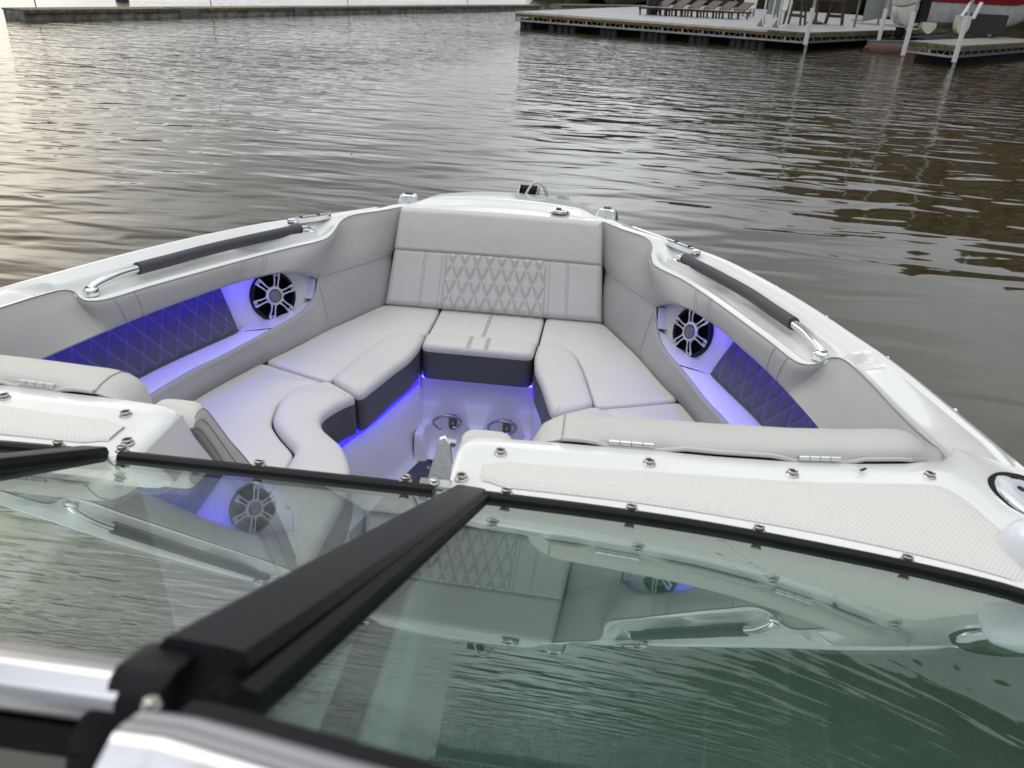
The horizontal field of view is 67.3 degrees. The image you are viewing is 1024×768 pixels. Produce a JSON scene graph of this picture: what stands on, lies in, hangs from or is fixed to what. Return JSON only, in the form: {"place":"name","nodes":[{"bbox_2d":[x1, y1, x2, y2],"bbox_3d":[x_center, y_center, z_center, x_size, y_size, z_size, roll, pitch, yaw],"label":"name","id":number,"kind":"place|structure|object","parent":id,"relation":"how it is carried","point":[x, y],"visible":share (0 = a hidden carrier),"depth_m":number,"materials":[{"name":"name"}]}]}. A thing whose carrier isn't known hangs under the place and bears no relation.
{"place":"outdoors","nodes":[
{"label":"outdoors","id":0,"kind":"place"},
{"bbox_2d":[0,0,1023,466],"bbox_3d":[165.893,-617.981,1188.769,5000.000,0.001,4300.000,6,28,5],"label":"lake water","id":1,"kind":"structure","parent":0,"point":[874,200],"depth_m":10.89,"materials":[{"name":"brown liquid"}]},
{"bbox_2d":[1,4,541,19],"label":"breakwater","id":2,"kind":"object","parent":1,"relation":"on","point":[38,13],"visible":0.98,"depth_m":33.39,"materials":[{"name":"grey concrete"}]},
{"bbox_2d":[0,181,1023,767],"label":"motorboat","id":3,"kind":"object","parent":1,"relation":"on","point":[526,477],"visible":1,"depth_m":1.03,"materials":[{"name":"white plastic"}]},
{"bbox_2d":[549,4,646,9],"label":"breakwater","id":4,"kind":"object","parent":1,"relation":"on","point":[567,6],"visible":0.32,"depth_m":63.08,"materials":[{"name":"grey concrete"}]},
{"bbox_2d":[515,5,949,47],"bbox_3d":[16.732,-22.708,48.885,19.708,1.200,40.872,13,30,19],"label":"swim dock","id":5,"kind":"object","parent":1,"relation":"on","point":[735,31],"visible":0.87,"depth_m":35.04,"materials":[{"name":"grey wood"}]},
{"bbox_2d":[646,0,659,14],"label":"litter bin","id":6,"kind":"object","parent":5,"relation":"on","point":[653,3],"visible":0.48,"depth_m":40.88,"materials":[{"name":"black"}]},
{"bbox_2d":[639,0,675,15],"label":"sun lounger","id":7,"kind":"object","parent":5,"relation":"on","point":[665,3],"visible":0.89,"depth_m":40.66,"materials":[{"name":"brown"}]},
{"bbox_2d":[655,0,691,15],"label":"sun lounger","id":8,"kind":"object","parent":5,"relation":"on","point":[681,3],"visible":0.77,"depth_m":40.73,"materials":[{"name":"brown"}]},
{"bbox_2d":[671,0,707,16],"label":"sun lounger","id":9,"kind":"object","parent":5,"relation":"on","point":[697,4],"visible":0.86,"depth_m":40.80,"materials":[{"name":"brown"}]},
{"bbox_2d":[687,0,723,17],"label":"sun lounger","id":10,"kind":"object","parent":5,"relation":"on","point":[713,4],"visible":0.9,"depth_m":40.87,"materials":[{"name":"brown"}]},
{"bbox_2d":[703,1,738,18],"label":"sun lounger","id":11,"kind":"object","parent":5,"relation":"on","point":[729,6],"visible":0.86,"depth_m":40.99,"materials":[{"name":"brown"}]},
{"bbox_2d":[718,2,754,18],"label":"sun lounger","id":12,"kind":"object","parent":5,"relation":"on","point":[742,8],"visible":0.99,"depth_m":41.04,"materials":[{"name":"brown"}]},
{"bbox_2d":[739,0,757,16],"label":"deck chair","id":13,"kind":"object","parent":5,"relation":"on","point":[753,7],"visible":0.52,"depth_m":46.04,"materials":[{"name":"beige"}]},
{"bbox_2d":[757,0,791,27],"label":"swim ladder","id":14,"kind":"object","parent":5,"relation":"attached to","point":[774,7],"visible":0.96,"depth_m":33.64,"materials":[{"name":"white metal"}]},
{"bbox_2d":[773,0,792,17],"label":"deck chair","id":15,"kind":"object","parent":5,"relation":"on","point":[785,5],"visible":0.34,"depth_m":46.62,"materials":[{"name":"beige"}]},
{"bbox_2d":[782,0,810,24],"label":"bar chair","id":16,"kind":"object","parent":5,"relation":"on","point":[800,15],"visible":0.89,"depth_m":37.62,"materials":[{"name":"brown"}]},
{"bbox_2d":[806,0,830,24],"bbox_3d":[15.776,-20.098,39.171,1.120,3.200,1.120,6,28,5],"label":"bar table","id":17,"kind":"object","parent":5,"relation":"on","point":[815,21],"visible":0.84,"depth_m":39.57,"materials":[{"name":"brown"}]},
{"bbox_2d":[823,0,848,25],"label":"bar chair","id":18,"kind":"object","parent":5,"relation":"on","point":[828,15],"visible":0.97,"depth_m":39.90,"materials":[{"name":"brown"}]},
{"bbox_2d":[853,0,860,26],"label":"dock pole","id":19,"kind":"object","parent":5,"relation":"on","point":[856,15],"visible":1,"depth_m":38.14,"materials":[{"name":"grey metal"}]},
{"bbox_2d":[851,0,892,21],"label":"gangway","id":20,"kind":"object","parent":5,"relation":"on","point":[872,9],"visible":0.41,"depth_m":43.80,"materials":[{"name":"grey metal"}]},
{"bbox_2d":[877,0,883,24],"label":"dock pole","id":21,"kind":"object","parent":5,"relation":"on","point":[880,12],"visible":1,"depth_m":43.60,"materials":[{"name":"grey metal"}]},
{"bbox_2d":[803,0,816,51],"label":"mooring pole","id":22,"kind":"object","parent":1,"relation":"in","point":[809,25],"visible":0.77,"depth_m":30.43,"materials":[{"name":"white metal"}]},
{"bbox_2d":[877,0,890,39],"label":"mooring pole","id":23,"kind":"object","parent":1,"relation":"in","point":[882,24],"visible":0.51,"depth_m":33.98,"materials":[{"name":"white metal"}]},
{"bbox_2d":[901,0,919,60],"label":"mooring pole","id":24,"kind":"object","parent":1,"relation":"in","point":[908,33],"visible":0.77,"depth_m":28.48,"materials":[{"name":"white metal"}]},
{"bbox_2d":[862,1,982,54],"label":"lift","id":25,"kind":"object","parent":1,"relation":"on","point":[885,46],"visible":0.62,"depth_m":33.06,"materials":[{"name":"beige metal"}]},
{"bbox_2d":[888,0,1023,39],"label":"lifted boat","id":26,"kind":"object","parent":25,"relation":"on","point":[942,14],"visible":0.73,"depth_m":34.82,"materials":[{"name":"red"}]},
{"bbox_2d":[951,0,974,67],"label":"mooring pole","id":27,"kind":"object","parent":1,"relation":"in","point":[960,39],"visible":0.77,"depth_m":26.87,"materials":[{"name":"white metal"}]},
{"bbox_2d":[906,37,1023,65],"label":"finger pier","id":28,"kind":"structure","parent":1,"relation":"on","point":[982,50],"depth_m":29.47,"materials":[{"name":"grey wood"}]},
{"bbox_2d":[964,13,1008,34],"bbox_3d":[21.244,-16.221,34.631,1.700,0.800,0.600,6,28,5],"label":"gear locker","id":29,"kind":"object","parent":28,"relation":"on","point":[994,24],"visible":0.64,"depth_m":34.36,"materials":[{"name":"black"}]},
{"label":"wooded hill","id":30,"kind":"structure","parent":0,"visible":0},
{"bbox_2d":[564,0,1023,28],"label":"shore trees","id":31,"kind":"object","parent":30,"relation":"on","point":[851,6],"visible":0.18,"depth_m":81.18,"materials":[{"name":"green plant"}]}
]}

